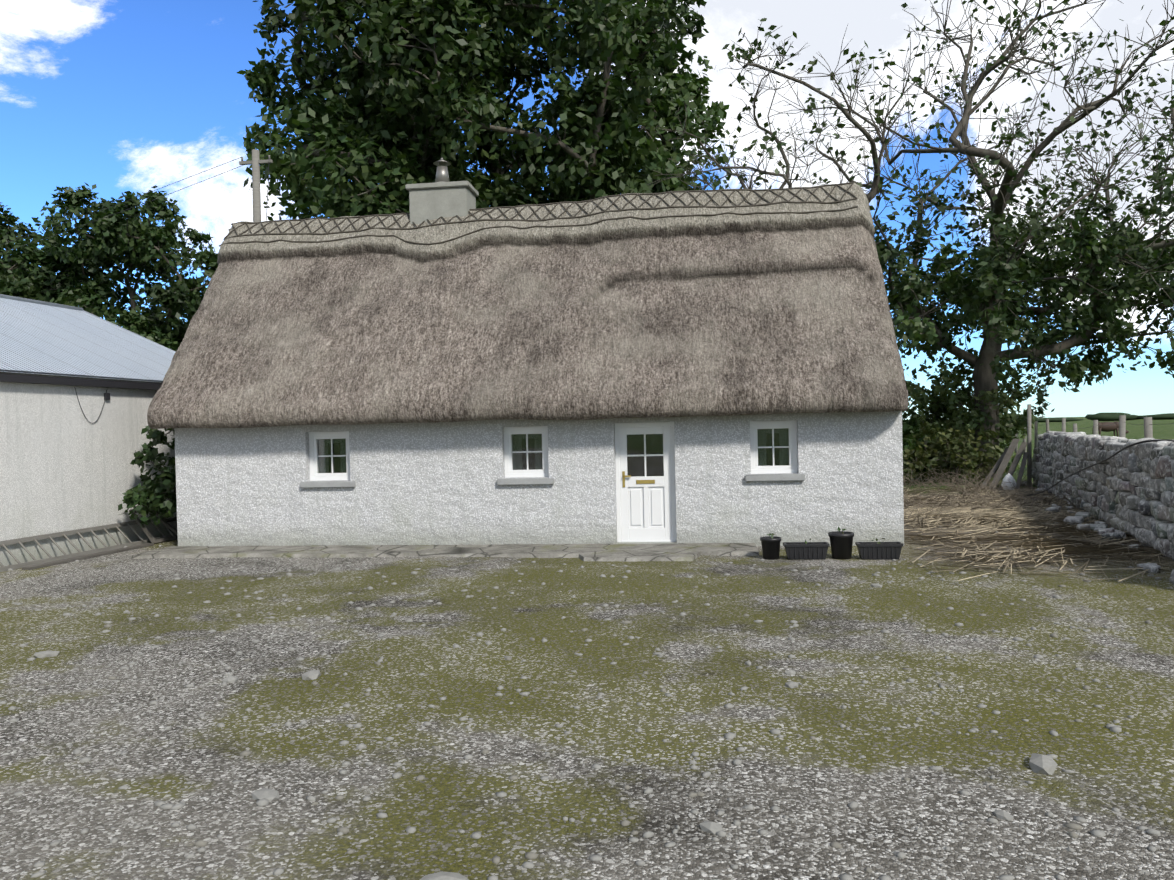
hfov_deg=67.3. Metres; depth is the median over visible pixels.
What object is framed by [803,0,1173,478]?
ash tree wood
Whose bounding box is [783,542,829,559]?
planter trough
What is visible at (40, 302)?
shed roof trim
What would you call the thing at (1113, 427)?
cow
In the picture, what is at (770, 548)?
planter pot
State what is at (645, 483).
front door
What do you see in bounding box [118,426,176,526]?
ivy wood
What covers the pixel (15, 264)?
tree wood
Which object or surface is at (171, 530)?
timber frames
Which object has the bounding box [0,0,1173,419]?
sky
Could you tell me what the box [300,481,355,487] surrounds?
sill
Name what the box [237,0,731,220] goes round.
tree wood
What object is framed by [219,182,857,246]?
thatch ridge rods
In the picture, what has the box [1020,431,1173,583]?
dry stone wall
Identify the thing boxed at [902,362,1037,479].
willow shrub
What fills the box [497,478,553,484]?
sill
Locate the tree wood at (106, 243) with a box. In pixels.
[17,182,217,350]
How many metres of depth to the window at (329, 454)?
14.99 m
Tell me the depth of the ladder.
14.63 m
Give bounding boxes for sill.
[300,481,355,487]
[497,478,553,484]
[745,474,804,481]
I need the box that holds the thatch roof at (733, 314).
[147,183,907,428]
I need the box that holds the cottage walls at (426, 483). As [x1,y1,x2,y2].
[174,411,903,545]
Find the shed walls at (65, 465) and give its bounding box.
[0,372,176,566]
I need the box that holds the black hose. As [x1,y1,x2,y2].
[997,439,1173,504]
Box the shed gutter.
[0,373,161,423]
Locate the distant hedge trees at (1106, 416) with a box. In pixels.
[908,413,1173,423]
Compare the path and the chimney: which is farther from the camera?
the chimney
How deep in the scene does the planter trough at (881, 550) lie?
12.33 m
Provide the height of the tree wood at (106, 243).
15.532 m
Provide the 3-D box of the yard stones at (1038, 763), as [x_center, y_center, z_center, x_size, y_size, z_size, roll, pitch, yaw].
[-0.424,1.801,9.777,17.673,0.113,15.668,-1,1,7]
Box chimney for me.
[405,158,478,223]
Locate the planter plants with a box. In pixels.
[767,526,884,543]
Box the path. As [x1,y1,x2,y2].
[131,543,758,560]
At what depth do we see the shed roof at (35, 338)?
17.20 m
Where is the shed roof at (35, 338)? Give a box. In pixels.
[0,298,174,381]
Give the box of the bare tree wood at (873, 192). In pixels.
[640,18,924,252]
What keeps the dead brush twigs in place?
on the ground at (66, 797)
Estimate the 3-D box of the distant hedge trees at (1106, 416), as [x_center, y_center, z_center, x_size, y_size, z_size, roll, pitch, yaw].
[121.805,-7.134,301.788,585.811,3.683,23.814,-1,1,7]
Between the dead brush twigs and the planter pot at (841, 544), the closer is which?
the planter pot at (841, 544)
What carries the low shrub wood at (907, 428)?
on the ground at (66, 797)
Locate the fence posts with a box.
[1008,404,1173,486]
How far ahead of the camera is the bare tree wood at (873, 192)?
25.74 m
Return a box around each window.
[309,431,349,480]
[504,426,548,477]
[750,420,797,473]
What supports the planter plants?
on the planter trough at (881, 550)
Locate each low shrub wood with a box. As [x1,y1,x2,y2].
[902,415,968,482]
[902,421,1007,483]
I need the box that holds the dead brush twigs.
[903,459,1098,532]
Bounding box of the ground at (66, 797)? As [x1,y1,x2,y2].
[0,417,1173,879]
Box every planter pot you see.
[760,536,781,559]
[828,531,853,558]
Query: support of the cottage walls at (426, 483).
on the ground at (66, 797)
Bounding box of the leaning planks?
[980,439,1027,489]
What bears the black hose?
on the ground at (66, 797)
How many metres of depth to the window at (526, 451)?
14.57 m
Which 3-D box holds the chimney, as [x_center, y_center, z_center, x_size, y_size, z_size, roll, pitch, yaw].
[-2.797,-4.462,17.160,1.230,2.040,0.820,-1,1,7]
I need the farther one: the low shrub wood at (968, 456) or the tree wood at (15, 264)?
the tree wood at (15, 264)
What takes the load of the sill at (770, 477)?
attached to the cottage walls at (426, 483)
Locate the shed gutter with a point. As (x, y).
(17, 378)
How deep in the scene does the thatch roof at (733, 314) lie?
14.97 m
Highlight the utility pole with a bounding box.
[0,149,272,252]
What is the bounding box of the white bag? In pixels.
[1001,473,1015,489]
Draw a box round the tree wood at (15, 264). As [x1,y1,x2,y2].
[0,202,111,306]
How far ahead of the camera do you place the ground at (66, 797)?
5.93 m
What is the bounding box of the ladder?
[0,516,176,571]
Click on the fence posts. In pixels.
(1148, 429)
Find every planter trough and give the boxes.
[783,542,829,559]
[855,542,902,558]
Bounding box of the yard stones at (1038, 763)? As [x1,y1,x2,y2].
[0,521,1173,879]
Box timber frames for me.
[22,507,177,569]
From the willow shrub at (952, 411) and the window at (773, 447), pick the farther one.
the willow shrub at (952, 411)
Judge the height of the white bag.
0.500 m
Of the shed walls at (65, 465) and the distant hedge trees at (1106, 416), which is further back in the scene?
the distant hedge trees at (1106, 416)
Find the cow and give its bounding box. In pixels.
[1092,421,1128,436]
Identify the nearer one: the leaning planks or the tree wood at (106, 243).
the leaning planks
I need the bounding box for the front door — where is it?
[615,422,676,541]
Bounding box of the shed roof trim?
[0,294,175,351]
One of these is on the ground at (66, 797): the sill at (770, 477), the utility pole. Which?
the utility pole

